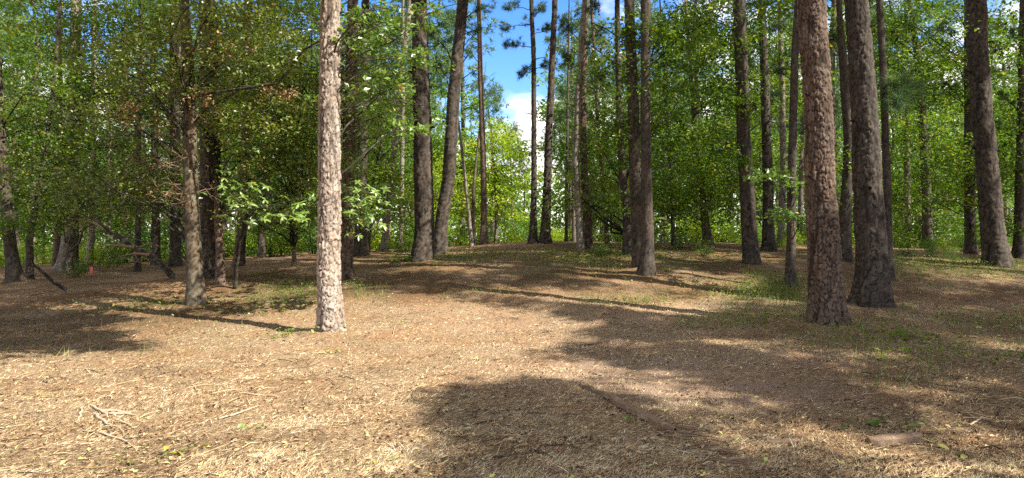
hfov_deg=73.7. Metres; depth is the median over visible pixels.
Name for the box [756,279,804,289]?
grass tuft
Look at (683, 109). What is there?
pine tree
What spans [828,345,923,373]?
fallen stick
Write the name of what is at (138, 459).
leafy weed
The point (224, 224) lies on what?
oak tree
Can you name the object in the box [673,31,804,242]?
oak tree
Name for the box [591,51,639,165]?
pine tree
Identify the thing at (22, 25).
pine tree
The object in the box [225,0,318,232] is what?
pine tree
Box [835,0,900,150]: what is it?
pine tree
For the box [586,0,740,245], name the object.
young tree
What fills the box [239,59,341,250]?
oak tree
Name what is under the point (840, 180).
oak tree
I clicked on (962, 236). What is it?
shrub
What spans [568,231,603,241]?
shrub
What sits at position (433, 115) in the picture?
pine tree
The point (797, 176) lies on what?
oak tree
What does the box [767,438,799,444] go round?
wood slab
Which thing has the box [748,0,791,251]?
pine tree
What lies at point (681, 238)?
seedling
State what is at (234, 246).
shrub
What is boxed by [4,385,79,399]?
dry tuft
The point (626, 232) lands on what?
pine tree
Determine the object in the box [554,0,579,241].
pine tree
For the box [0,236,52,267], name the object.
shrub
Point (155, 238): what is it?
pine tree
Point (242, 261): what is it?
pine tree
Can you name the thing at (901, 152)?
pine tree
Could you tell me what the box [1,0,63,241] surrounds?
pine tree
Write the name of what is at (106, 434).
fallen stick
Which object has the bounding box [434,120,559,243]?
oak tree
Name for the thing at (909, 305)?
grass tuft
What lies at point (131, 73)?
pine tree
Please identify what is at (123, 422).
fallen stick
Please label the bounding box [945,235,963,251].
seedling
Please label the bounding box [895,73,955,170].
pine tree
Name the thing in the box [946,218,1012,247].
shrub
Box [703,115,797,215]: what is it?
oak tree
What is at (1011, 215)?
oak tree
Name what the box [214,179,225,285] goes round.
dead snag
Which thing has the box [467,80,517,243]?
pine tree
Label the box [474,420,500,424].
dry stick
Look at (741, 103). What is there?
oak tree
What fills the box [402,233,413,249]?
seedling
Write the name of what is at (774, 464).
pine straw
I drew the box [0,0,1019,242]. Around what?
sky
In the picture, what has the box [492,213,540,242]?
shrub
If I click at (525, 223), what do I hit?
shrub
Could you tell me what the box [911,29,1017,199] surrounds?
oak tree
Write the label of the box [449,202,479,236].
oak tree
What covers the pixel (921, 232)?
shrub
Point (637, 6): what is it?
pine tree
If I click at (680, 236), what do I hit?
seedling
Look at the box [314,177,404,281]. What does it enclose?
leafy sapling
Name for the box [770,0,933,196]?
pine tree
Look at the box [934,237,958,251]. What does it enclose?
seedling
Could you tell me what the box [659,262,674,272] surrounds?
leafy weed
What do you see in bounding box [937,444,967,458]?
leafy weed
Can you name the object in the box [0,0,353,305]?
understory tree
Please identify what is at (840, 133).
oak tree
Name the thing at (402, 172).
pine tree
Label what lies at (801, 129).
pine tree
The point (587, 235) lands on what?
pine tree
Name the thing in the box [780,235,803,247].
seedling
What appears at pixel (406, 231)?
shrub
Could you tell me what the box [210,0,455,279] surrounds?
pine tree
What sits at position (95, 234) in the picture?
oak tree
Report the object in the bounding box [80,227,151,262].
shrub
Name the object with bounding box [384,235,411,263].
seedling
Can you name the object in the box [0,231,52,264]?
shrub
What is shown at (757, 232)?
shrub
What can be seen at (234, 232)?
shrub
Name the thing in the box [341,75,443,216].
oak tree
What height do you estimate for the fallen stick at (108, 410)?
0.035 m
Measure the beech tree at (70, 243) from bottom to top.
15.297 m
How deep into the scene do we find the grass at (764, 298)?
13.23 m
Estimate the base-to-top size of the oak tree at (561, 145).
11.251 m
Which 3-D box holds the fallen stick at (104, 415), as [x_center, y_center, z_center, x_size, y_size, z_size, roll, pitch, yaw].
[-3.667,1.589,6.236,0.042,0.028,0.344,0,0,7]
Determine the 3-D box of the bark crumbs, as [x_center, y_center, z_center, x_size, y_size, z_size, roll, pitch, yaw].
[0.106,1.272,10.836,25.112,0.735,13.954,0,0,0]
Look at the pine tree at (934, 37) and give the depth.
46.17 m
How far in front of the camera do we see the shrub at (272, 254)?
26.59 m
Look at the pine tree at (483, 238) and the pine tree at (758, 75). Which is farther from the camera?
the pine tree at (758, 75)
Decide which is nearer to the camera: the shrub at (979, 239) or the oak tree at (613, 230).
the shrub at (979, 239)
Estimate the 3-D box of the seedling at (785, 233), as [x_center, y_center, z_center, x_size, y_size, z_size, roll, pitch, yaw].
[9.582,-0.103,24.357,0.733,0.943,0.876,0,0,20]
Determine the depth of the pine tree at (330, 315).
11.13 m
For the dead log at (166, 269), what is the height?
1.763 m
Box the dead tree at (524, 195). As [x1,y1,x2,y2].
[521,162,525,214]
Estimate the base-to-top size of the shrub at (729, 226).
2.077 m
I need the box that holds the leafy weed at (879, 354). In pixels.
[828,348,957,367]
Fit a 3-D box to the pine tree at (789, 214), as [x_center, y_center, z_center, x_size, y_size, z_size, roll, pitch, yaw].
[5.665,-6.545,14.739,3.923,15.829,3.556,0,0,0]
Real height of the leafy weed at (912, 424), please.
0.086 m
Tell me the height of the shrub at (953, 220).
1.956 m
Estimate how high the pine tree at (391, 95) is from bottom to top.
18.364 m
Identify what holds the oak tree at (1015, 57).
on the ground at (149, 275)
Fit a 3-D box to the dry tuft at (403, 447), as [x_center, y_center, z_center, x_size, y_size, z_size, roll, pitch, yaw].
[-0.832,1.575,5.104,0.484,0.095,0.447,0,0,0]
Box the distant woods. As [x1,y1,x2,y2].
[0,128,1014,255]
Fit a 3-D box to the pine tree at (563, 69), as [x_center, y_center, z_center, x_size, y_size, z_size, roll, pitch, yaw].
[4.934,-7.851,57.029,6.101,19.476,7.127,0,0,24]
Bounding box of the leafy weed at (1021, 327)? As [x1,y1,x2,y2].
[976,323,1023,330]
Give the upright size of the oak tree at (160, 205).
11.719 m
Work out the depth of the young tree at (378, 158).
24.06 m
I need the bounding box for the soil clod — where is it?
[609,306,622,310]
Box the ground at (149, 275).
[0,241,1023,477]
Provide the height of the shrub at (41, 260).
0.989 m
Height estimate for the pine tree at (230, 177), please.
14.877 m
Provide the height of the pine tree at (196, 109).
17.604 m
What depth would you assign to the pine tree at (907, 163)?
31.49 m
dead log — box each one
[32,263,67,290]
[68,213,174,278]
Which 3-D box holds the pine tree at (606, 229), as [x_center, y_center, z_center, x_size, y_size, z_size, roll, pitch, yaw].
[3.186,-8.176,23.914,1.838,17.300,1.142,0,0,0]
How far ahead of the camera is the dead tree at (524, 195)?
51.98 m
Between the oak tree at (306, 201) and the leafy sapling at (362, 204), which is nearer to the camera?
the leafy sapling at (362, 204)
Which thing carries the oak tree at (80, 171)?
on the ground at (149, 275)
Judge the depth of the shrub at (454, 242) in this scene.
39.15 m
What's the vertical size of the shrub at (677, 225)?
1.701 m
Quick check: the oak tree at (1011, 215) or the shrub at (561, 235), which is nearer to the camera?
the shrub at (561, 235)
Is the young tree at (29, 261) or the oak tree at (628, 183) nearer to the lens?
the young tree at (29, 261)
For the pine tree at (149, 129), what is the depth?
48.08 m
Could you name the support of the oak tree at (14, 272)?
on the ground at (149, 275)
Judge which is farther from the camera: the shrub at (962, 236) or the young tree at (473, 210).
the shrub at (962, 236)
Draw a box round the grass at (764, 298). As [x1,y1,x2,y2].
[2,249,1023,389]
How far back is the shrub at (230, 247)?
28.52 m
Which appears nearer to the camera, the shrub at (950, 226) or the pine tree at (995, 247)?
the pine tree at (995, 247)
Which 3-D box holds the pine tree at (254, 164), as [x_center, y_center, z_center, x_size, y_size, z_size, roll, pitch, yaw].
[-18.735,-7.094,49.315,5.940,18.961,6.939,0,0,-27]
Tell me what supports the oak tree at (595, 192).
on the ground at (149, 275)
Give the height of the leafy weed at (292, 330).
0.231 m
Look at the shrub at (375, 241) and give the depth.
27.34 m
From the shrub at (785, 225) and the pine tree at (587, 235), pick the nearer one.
the pine tree at (587, 235)
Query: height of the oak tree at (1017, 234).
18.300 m
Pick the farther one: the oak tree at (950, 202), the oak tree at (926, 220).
the oak tree at (950, 202)
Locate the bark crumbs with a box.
[0,278,1023,477]
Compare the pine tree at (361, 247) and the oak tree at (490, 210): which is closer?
the pine tree at (361, 247)
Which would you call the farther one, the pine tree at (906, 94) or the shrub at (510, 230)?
the shrub at (510, 230)
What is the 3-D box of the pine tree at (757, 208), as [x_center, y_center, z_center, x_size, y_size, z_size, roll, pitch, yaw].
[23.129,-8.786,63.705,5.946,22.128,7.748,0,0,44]
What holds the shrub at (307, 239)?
on the ground at (149, 275)
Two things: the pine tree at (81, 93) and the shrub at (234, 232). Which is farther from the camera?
the pine tree at (81, 93)
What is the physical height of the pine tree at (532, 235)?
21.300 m
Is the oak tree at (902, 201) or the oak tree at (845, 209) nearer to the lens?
the oak tree at (845, 209)
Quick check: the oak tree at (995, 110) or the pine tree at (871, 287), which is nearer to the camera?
the pine tree at (871, 287)
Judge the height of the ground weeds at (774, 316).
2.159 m
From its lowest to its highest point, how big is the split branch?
0.098 m
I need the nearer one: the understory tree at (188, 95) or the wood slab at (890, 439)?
the wood slab at (890, 439)
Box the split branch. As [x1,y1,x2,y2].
[580,382,767,472]
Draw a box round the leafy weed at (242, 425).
[234,424,262,430]
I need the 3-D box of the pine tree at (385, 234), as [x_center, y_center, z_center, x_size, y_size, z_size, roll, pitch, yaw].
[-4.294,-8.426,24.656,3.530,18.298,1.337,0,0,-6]
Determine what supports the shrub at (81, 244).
on the ground at (149, 275)
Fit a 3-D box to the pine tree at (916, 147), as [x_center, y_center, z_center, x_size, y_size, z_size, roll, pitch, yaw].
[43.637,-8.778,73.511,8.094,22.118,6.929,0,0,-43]
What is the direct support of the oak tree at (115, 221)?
on the ground at (149, 275)
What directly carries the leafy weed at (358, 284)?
on the ground at (149, 275)
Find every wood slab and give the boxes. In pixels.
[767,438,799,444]
[825,453,840,458]
[866,432,922,446]
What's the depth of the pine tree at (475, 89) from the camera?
41.98 m
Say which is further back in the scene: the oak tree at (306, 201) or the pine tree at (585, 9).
the oak tree at (306, 201)
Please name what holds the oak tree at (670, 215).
on the ground at (149, 275)
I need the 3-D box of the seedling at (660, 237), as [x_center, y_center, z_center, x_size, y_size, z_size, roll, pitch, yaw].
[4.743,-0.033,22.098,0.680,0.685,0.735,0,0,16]
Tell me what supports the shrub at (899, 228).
on the ground at (149, 275)
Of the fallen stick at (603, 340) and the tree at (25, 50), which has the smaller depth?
the fallen stick at (603, 340)
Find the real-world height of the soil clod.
0.131 m
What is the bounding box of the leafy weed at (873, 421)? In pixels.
[840,416,881,428]
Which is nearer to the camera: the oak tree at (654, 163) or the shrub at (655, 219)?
the shrub at (655, 219)
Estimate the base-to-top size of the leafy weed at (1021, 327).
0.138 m
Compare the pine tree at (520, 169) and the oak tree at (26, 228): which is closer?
the oak tree at (26, 228)
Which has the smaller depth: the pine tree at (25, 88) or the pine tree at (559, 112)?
the pine tree at (559, 112)
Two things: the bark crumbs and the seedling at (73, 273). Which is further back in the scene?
the seedling at (73, 273)
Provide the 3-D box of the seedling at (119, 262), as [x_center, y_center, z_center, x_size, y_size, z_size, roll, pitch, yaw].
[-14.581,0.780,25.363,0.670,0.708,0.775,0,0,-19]
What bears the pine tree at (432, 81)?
on the ground at (149, 275)
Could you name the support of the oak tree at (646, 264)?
on the ground at (149, 275)
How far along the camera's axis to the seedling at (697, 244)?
19.38 m
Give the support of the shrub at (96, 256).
on the ground at (149, 275)
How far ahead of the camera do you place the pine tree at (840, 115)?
41.45 m
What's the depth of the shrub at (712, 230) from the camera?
26.73 m
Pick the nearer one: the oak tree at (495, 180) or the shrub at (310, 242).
the shrub at (310, 242)
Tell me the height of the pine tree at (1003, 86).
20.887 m
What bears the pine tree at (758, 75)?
on the ground at (149, 275)
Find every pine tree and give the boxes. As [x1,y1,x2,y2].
[0,0,81,73]
[0,7,57,250]
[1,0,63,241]
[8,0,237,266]
[26,28,113,155]
[51,8,62,265]
[53,0,237,264]
[65,0,197,259]
[83,0,96,265]
[85,53,162,236]
[99,26,181,259]
[115,0,261,255]
[119,2,128,261]
[140,0,377,279]
[149,130,182,253]
[161,30,198,253]
[197,0,341,257]
[198,154,238,229]
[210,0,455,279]
[222,162,238,236]
[223,18,281,236]
[224,17,286,235]
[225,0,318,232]
[228,180,231,253]
[231,1,251,267]
[282,0,411,56]
[287,0,374,200]
[308,0,446,332]
[341,19,396,231]
[353,0,369,256]
[358,0,411,250]
[359,0,475,102]
[368,0,452,227]
[389,67,445,135]
[390,0,412,248]
[400,62,444,168]
[400,108,408,228]
[405,0,509,241]
[407,0,434,261]
[428,0,496,254]
[447,0,496,244]
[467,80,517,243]
[499,0,558,243]
[500,120,530,233]
[530,0,666,254]
[536,67,591,234]
[537,0,557,243]
[537,33,594,239]
[539,0,615,241]
[541,79,597,170]
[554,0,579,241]
[554,0,608,251]
[558,15,627,241]
[565,0,596,248]
[586,6,623,243]
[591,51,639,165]
[601,0,682,128]
[625,1,692,241]
[639,0,751,232]
[675,68,731,155]
[678,2,728,235]
[705,15,772,138]
[731,55,800,156]
[732,41,779,220]
[743,0,805,286]
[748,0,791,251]
[757,0,841,244]
[769,18,841,144]
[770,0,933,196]
[798,0,852,325]
[827,0,902,205]
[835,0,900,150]
[835,4,914,132]
[844,0,897,307]
[871,0,963,247]
[876,0,931,280]
[889,0,992,246]
[889,59,932,235]
[894,59,940,245]
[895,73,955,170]
[932,81,962,242]
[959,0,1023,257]
[961,9,1018,221]
[965,0,1017,267]
[999,50,1017,132]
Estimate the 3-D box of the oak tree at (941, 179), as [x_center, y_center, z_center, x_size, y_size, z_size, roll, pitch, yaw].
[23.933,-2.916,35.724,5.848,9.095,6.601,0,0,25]
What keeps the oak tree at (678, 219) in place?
on the ground at (149, 275)
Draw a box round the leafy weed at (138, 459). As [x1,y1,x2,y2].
[119,452,167,465]
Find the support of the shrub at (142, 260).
on the ground at (149, 275)
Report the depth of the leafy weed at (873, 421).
5.93 m
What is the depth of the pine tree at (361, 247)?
21.72 m
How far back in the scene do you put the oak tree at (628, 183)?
57.44 m
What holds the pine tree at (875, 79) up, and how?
on the ground at (149, 275)
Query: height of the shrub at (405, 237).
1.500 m
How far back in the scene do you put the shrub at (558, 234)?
35.61 m
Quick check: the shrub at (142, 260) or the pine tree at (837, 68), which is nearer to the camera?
the shrub at (142, 260)
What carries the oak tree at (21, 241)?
on the ground at (149, 275)
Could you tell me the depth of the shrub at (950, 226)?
33.24 m
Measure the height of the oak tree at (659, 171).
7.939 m
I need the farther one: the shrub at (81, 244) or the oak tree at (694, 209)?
the oak tree at (694, 209)
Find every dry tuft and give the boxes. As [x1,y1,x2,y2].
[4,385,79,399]
[376,440,425,457]
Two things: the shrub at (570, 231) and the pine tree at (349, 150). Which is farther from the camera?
the shrub at (570, 231)
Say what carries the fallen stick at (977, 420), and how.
on the ground at (149, 275)
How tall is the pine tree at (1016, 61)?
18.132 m
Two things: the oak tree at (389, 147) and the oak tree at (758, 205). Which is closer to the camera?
the oak tree at (389, 147)
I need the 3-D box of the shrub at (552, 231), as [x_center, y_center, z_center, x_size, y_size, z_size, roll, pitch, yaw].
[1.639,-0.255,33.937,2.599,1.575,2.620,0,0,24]
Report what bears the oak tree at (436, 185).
on the ground at (149, 275)
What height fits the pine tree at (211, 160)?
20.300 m
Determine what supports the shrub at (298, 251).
on the ground at (149, 275)
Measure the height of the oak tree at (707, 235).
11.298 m
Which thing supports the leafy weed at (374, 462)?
on the ground at (149, 275)
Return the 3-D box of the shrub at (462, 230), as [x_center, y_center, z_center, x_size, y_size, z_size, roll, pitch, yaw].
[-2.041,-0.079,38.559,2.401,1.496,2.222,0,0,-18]
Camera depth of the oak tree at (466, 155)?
35.63 m
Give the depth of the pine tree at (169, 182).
68.35 m
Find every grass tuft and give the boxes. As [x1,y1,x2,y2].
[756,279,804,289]
[899,297,924,309]
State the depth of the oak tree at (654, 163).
52.12 m
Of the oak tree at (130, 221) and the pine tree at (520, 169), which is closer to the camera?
the oak tree at (130, 221)
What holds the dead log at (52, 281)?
on the ground at (149, 275)
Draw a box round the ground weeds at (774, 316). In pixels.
[37,244,1023,368]
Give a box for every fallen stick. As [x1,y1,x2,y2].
[75,406,83,423]
[82,430,135,449]
[90,404,123,414]
[93,412,111,426]
[99,408,122,416]
[103,409,137,415]
[115,418,132,427]
[220,405,260,418]
[242,392,282,396]
[576,337,613,344]
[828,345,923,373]
[970,416,987,425]
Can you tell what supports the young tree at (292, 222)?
on the ground at (149, 275)
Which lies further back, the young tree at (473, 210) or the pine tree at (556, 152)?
the pine tree at (556, 152)
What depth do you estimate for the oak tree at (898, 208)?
69.70 m
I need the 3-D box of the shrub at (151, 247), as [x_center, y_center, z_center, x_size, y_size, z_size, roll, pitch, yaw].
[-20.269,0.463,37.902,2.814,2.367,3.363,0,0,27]
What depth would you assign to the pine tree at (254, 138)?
43.84 m
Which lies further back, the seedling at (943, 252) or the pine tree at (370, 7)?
the pine tree at (370, 7)
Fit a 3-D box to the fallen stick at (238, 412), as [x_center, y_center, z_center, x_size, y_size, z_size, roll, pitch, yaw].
[-2.480,1.587,6.277,0.115,0.037,0.526,0,0,23]
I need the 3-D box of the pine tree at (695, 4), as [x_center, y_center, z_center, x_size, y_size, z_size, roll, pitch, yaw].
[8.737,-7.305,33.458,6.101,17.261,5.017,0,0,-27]
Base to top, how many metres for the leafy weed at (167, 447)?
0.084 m
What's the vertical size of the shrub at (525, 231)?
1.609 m
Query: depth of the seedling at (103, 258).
24.15 m
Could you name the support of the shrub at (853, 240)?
on the ground at (149, 275)
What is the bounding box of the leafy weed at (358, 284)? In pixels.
[344,279,372,289]
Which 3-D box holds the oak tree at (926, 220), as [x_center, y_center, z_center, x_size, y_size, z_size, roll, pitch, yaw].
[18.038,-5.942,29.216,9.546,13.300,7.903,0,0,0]
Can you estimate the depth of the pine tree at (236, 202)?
59.99 m
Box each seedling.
[60,258,90,277]
[95,250,121,267]
[110,253,128,265]
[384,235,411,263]
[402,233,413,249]
[591,241,617,255]
[615,235,622,244]
[654,229,668,245]
[665,231,690,249]
[668,229,689,242]
[692,237,713,255]
[775,224,786,245]
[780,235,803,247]
[893,230,920,256]
[917,236,941,256]
[923,236,943,250]
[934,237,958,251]
[940,246,962,259]
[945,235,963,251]
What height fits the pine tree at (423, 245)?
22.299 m
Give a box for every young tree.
[0,0,143,279]
[76,0,81,266]
[104,6,113,260]
[133,0,141,271]
[162,0,388,265]
[268,77,273,256]
[303,91,442,252]
[458,122,473,246]
[471,65,485,244]
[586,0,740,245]
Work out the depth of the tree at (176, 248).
23.05 m
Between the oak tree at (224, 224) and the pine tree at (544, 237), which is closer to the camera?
the pine tree at (544, 237)
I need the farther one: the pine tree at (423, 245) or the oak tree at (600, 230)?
the oak tree at (600, 230)
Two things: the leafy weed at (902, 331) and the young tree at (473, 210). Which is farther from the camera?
the young tree at (473, 210)
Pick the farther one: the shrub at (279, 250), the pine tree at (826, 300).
the shrub at (279, 250)
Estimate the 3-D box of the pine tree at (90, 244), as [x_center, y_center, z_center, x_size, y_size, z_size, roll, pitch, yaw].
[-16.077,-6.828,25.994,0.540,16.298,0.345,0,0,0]
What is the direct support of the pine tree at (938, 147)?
on the ground at (149, 275)
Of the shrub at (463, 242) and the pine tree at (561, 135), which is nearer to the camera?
the shrub at (463, 242)
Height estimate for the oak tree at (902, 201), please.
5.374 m
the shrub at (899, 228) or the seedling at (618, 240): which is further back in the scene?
the shrub at (899, 228)
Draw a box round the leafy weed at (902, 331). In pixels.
[808,323,987,342]
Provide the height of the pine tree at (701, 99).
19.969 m
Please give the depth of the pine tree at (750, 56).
55.33 m
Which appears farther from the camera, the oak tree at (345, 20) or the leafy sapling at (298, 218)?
the oak tree at (345, 20)
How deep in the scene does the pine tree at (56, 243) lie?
26.91 m
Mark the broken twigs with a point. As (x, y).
(265, 374)
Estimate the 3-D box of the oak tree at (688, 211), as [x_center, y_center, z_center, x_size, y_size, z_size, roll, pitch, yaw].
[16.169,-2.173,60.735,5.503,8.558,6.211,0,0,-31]
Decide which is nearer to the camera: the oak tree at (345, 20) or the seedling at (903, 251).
the seedling at (903, 251)
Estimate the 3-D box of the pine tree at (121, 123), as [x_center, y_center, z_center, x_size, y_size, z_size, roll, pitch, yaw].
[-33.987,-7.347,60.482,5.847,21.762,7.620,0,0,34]
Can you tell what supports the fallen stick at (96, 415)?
on the ground at (149, 275)
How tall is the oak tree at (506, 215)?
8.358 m
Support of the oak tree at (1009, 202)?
on the ground at (149, 275)
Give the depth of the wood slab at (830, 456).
5.03 m
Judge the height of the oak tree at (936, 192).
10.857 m
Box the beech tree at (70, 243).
[0,0,198,271]
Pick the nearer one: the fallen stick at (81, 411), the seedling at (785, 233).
the fallen stick at (81, 411)
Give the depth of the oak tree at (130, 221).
33.24 m
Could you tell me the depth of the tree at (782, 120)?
25.01 m
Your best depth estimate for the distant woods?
103.88 m
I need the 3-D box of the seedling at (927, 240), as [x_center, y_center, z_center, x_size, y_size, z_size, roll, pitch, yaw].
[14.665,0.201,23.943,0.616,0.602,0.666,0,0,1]
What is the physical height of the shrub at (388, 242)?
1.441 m
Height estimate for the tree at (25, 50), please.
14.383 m
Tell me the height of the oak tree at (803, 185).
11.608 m
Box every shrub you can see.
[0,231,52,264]
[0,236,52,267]
[23,254,50,264]
[47,241,86,262]
[79,237,129,264]
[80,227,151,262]
[95,221,184,261]
[111,226,169,259]
[142,220,230,262]
[223,228,272,256]
[224,225,257,256]
[224,237,250,256]
[246,228,311,256]
[247,225,302,257]
[268,214,317,254]
[272,240,314,252]
[298,224,317,251]
[353,223,393,250]
[371,229,403,249]
[389,228,413,248]
[390,224,449,242]
[393,214,461,243]
[448,230,478,245]
[448,232,468,246]
[454,225,493,245]
[490,230,522,242]
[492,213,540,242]
[504,227,528,242]
[506,214,554,241]
[508,217,560,238]
[519,220,568,240]
[538,224,569,240]
[552,227,571,240]
[554,221,595,240]
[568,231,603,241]
[617,214,668,240]
[665,217,722,242]
[677,215,739,242]
[688,210,761,242]
[692,209,761,242]
[736,224,777,242]
[756,213,805,242]
[776,229,806,243]
[796,206,852,241]
[852,225,854,246]
[892,213,955,247]
[892,221,913,235]
[893,228,920,247]
[912,223,950,243]
[931,216,1013,250]
[933,212,978,245]
[939,226,979,248]
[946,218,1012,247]
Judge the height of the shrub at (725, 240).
1.905 m
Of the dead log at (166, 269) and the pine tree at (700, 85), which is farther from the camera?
the pine tree at (700, 85)
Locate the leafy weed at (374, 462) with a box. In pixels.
[345,455,395,465]
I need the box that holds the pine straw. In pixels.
[0,271,1023,477]
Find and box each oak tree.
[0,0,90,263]
[0,5,131,283]
[0,162,52,264]
[0,207,41,242]
[17,121,130,238]
[17,160,63,260]
[28,121,114,250]
[80,130,182,259]
[84,214,104,244]
[100,202,127,242]
[114,140,198,242]
[118,12,299,254]
[141,0,345,252]
[182,160,257,228]
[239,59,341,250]
[268,174,317,250]
[286,7,413,230]
[340,86,437,230]
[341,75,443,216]
[356,64,488,215]
[395,145,480,236]
[432,106,529,231]
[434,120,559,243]
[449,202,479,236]
[467,163,521,243]
[489,195,520,239]
[506,203,529,228]
[519,61,658,238]
[545,0,760,267]
[557,151,616,241]
[580,169,621,240]
[590,170,630,239]
[596,110,683,219]
[597,95,711,217]
[603,0,776,275]
[609,0,844,244]
[614,106,705,241]
[650,0,800,264]
[655,174,685,241]
[655,180,689,241]
[672,107,760,219]
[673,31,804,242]
[674,178,725,220]
[674,179,720,225]
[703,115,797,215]
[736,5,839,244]
[754,143,803,222]
[773,133,842,220]
[774,0,980,262]
[827,0,1019,248]
[835,69,961,210]
[836,111,929,217]
[841,0,1023,254]
[891,159,962,245]
[892,152,937,243]
[899,80,1014,214]
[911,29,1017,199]
[913,98,1015,217]
[931,174,977,238]
[934,128,1014,215]
[937,25,1017,189]
[1008,198,1013,227]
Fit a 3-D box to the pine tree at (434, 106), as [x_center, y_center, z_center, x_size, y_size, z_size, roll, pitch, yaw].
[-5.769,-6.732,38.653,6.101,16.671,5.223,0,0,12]
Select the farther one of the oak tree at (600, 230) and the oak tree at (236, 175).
the oak tree at (600, 230)
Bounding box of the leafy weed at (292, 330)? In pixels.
[259,325,345,337]
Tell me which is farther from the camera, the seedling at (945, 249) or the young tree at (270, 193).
the young tree at (270, 193)
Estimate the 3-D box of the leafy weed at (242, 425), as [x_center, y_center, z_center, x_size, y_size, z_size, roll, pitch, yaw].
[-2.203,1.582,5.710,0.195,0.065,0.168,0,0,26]
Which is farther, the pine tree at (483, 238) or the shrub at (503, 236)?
the shrub at (503, 236)
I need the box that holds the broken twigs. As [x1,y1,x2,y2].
[0,263,1023,477]
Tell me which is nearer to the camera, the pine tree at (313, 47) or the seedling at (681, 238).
the seedling at (681, 238)
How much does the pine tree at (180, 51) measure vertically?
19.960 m
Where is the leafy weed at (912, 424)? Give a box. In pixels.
[882,418,942,431]
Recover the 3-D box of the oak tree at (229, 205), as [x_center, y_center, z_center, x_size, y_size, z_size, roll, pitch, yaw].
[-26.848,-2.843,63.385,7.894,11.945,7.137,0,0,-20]
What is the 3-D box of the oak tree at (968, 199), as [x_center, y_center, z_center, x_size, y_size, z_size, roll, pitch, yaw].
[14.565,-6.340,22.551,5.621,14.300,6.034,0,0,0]
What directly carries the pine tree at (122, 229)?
on the ground at (149, 275)
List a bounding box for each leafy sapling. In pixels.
[197,169,315,288]
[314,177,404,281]
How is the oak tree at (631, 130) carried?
on the ground at (149, 275)
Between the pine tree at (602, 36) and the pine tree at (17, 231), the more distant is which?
the pine tree at (602, 36)
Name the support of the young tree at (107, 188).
on the ground at (149, 275)
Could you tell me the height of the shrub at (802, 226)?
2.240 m
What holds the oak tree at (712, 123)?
on the ground at (149, 275)
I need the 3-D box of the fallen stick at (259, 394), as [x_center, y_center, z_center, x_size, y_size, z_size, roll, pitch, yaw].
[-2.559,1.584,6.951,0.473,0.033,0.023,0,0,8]
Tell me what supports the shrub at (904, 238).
on the ground at (149, 275)
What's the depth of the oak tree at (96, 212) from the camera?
54.80 m
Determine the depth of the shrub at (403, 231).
36.91 m
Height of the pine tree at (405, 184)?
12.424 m
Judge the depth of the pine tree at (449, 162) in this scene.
20.93 m
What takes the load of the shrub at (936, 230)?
on the ground at (149, 275)
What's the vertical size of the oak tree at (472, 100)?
9.924 m
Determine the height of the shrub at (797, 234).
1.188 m
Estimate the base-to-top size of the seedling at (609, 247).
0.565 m
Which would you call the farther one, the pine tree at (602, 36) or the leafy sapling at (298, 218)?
the pine tree at (602, 36)
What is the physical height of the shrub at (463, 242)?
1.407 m
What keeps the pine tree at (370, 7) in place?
on the ground at (149, 275)
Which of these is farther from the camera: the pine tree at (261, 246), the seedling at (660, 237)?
the pine tree at (261, 246)
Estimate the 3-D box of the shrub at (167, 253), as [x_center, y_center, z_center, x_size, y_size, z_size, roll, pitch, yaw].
[-12.676,0.097,26.869,2.676,1.801,2.891,0,0,28]
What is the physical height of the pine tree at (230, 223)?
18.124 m
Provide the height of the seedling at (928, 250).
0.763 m
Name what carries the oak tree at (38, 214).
on the ground at (149, 275)
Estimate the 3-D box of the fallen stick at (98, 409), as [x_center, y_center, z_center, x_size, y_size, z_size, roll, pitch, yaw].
[-3.784,1.584,6.330,0.626,0.035,0.128,0,0,28]
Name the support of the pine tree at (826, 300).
on the ground at (149, 275)
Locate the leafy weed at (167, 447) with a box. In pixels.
[163,443,207,456]
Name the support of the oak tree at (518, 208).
on the ground at (149, 275)
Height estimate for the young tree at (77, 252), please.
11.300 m
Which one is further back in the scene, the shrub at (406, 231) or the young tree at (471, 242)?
the shrub at (406, 231)
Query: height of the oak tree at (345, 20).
15.179 m
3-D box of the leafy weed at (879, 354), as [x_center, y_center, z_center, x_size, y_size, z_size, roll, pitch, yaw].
[5.086,1.522,8.800,1.962,0.118,0.853,0,0,-28]

